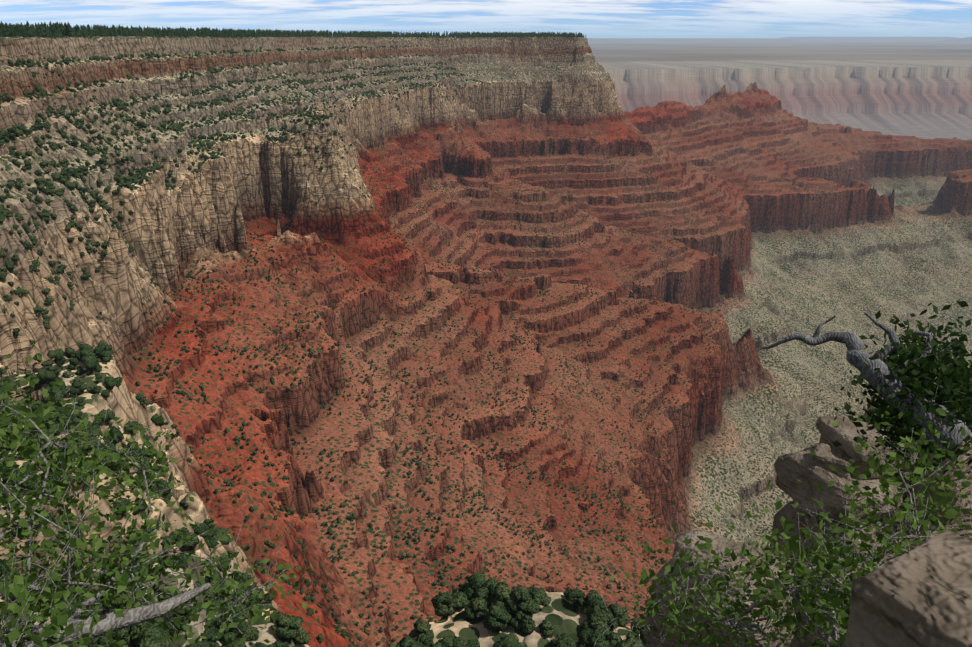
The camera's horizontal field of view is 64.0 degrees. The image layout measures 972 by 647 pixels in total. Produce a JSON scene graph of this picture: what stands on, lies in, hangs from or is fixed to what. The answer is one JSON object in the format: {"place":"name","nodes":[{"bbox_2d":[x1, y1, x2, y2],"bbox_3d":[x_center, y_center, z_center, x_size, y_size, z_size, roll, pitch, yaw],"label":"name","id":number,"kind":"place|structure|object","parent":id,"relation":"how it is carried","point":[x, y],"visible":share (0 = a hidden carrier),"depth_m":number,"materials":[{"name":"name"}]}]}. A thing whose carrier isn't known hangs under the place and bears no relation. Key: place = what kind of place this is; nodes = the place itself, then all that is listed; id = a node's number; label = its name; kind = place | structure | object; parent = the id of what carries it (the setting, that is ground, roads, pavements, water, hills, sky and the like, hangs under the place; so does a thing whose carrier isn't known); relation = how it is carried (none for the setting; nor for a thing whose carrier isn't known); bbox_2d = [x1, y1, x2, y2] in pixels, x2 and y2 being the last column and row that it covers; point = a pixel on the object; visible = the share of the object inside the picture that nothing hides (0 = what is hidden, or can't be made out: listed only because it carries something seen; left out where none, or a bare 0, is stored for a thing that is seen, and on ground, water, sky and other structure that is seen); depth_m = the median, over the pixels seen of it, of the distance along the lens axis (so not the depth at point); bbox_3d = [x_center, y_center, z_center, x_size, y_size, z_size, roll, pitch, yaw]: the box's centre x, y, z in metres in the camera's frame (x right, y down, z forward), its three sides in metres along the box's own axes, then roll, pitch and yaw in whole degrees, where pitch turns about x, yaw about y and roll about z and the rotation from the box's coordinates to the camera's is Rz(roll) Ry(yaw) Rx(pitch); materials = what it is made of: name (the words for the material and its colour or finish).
{"place":"outdoors","nodes":[
{"label":"outdoors","id":0,"kind":"place"},
{"bbox_2d":[0,35,971,646],"bbox_3d":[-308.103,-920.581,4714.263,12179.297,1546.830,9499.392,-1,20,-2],"label":"terrain","id":1,"kind":"structure","parent":0,"point":[848,227],"depth_m":1557.10,"materials":[{"name":"red stone"}]},
{"bbox_2d":[0,353,320,646],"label":"shrub","id":2,"kind":"object","parent":1,"relation":"on","point":[58,618],"depth_m":3.47,"materials":[{"name":"green plant"}]},
{"bbox_2d":[0,583,210,646],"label":"dead branch","id":3,"kind":"object","parent":2,"relation":"attached to","point":[130,618],"visible":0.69,"depth_m":3.09,"materials":[{"name":"grey wood"}]},
{"bbox_2d":[0,21,584,37],"bbox_3d":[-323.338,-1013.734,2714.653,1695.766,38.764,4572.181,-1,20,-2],"label":"rim forest","id":4,"kind":"object","parent":1,"relation":"on","point":[55,30],"visible":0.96,"depth_m":1980.43,"materials":[{"name":"green plant"}]},
{"bbox_2d":[0,392,647,646],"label":"junipers","id":5,"kind":"object","parent":1,"relation":"on","point":[494,604],"visible":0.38,"depth_m":260.54,"materials":[{"name":"green plant"}]},
{"bbox_2d":[0,57,672,646],"bbox_3d":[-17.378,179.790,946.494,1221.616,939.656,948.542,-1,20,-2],"label":"shrubs","id":6,"kind":"object","parent":1,"relation":"on","point":[86,355],"visible":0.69,"depth_m":896.81,"materials":[{"name":"green plant"}]},
{"bbox_2d":[34,44,762,506],"bbox_3d":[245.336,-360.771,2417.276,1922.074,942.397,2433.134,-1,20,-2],"label":"trees","id":7,"kind":"object","parent":1,"relation":"on","point":[176,126],"visible":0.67,"depth_m":1673.60,"materials":[{"name":"green plant"}]},
{"bbox_2d":[644,529,793,646],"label":"boulder","id":8,"kind":"object","parent":1,"relation":"on","point":[719,543],"visible":0.29,"depth_m":6.54,"materials":[{"name":"grey stone"}]},
{"bbox_2d":[575,408,971,646],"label":"shrub","id":9,"kind":"object","parent":1,"relation":"on","point":[886,480],"depth_m":3.47,"materials":[{"name":"green plant"}]},
{"bbox_2d":[690,276,905,539],"bbox_3d":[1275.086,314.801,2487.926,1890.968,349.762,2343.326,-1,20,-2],"label":"sage","id":10,"kind":"object","parent":1,"relation":"on","point":[772,407],"visible":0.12,"depth_m":2424.19,"materials":[{"name":"green plant"}]},
{"bbox_2d":[770,501,913,646],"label":"rock","id":11,"kind":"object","parent":1,"relation":"on","point":[788,511],"depth_m":14.54,"materials":[{"name":"stone"}]},
{"bbox_2d":[774,446,909,528],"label":"boulder","id":12,"kind":"structure","parent":11,"relation":"on","point":[791,468],"depth_m":13.73,"materials":[{"name":"grey stone"}]},
{"bbox_2d":[811,443,853,479],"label":"boulder","id":13,"kind":"structure","parent":12,"relation":"on","point":[826,456],"depth_m":13.68,"materials":[{"name":"grey stone"}]},
{"bbox_2d":[816,415,916,478],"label":"boulder","id":14,"kind":"structure","parent":12,"relation":"on","point":[846,434],"depth_m":13.77,"materials":[{"name":"grey stone"}]},
{"bbox_2d":[825,301,971,483],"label":"foliage","id":15,"kind":"object","parent":1,"relation":"on","point":[957,374],"depth_m":4.77,"materials":[{"name":"green plant"}]},
{"bbox_2d":[762,312,970,453],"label":"dead branch","id":16,"kind":"object","parent":15,"relation":"attached to","point":[855,356],"visible":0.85,"depth_m":4.59,"materials":[{"name":"grey wood"}]},
{"bbox_2d":[843,532,971,646],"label":"corner rock","id":17,"kind":"object","parent":1,"relation":"on","point":[919,595],"visible":1,"depth_m":2.04,"materials":[{"name":"beige stone"}]},
{"bbox_2d":[888,490,971,546],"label":"rock","id":18,"kind":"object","parent":1,"relation":"on","point":[966,519],"depth_m":14.38,"materials":[{"name":"beige stone"}]},
{"bbox_2d":[864,398,971,526],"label":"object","id":19,"kind":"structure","parent":18,"relation":"on","point":[959,488],"depth_m":13.80,"materials":[{"name":"green plant"}]},
{"bbox_2d":[0,0,971,38],"label":"sky","id":20,"kind":"structure","parent":0,"point":[772,19],"materials":[{"name":"blue"}]},
{"bbox_2d":[588,41,971,61],"bbox_3d":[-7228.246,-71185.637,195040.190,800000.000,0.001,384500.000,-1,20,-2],"label":"ground","id":21,"kind":"structure","parent":0,"point":[732,51],"depth_m":27820.50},
{"bbox_2d":[587,37,971,43],"bbox_3d":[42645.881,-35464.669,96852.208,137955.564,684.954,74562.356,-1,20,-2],"label":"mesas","id":22,"kind":"structure","parent":21,"relation":"on","point":[934,39],"depth_m":83405.50,"materials":[{"name":"grey stone"}]},
{"bbox_2d":[598,60,971,139],"bbox_3d":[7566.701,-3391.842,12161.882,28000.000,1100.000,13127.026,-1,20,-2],"label":"canyon cliffs","id":23,"kind":"structure","parent":0,"point":[927,99],"depth_m":12709.84,"materials":[{"name":"stone"}]}
]}

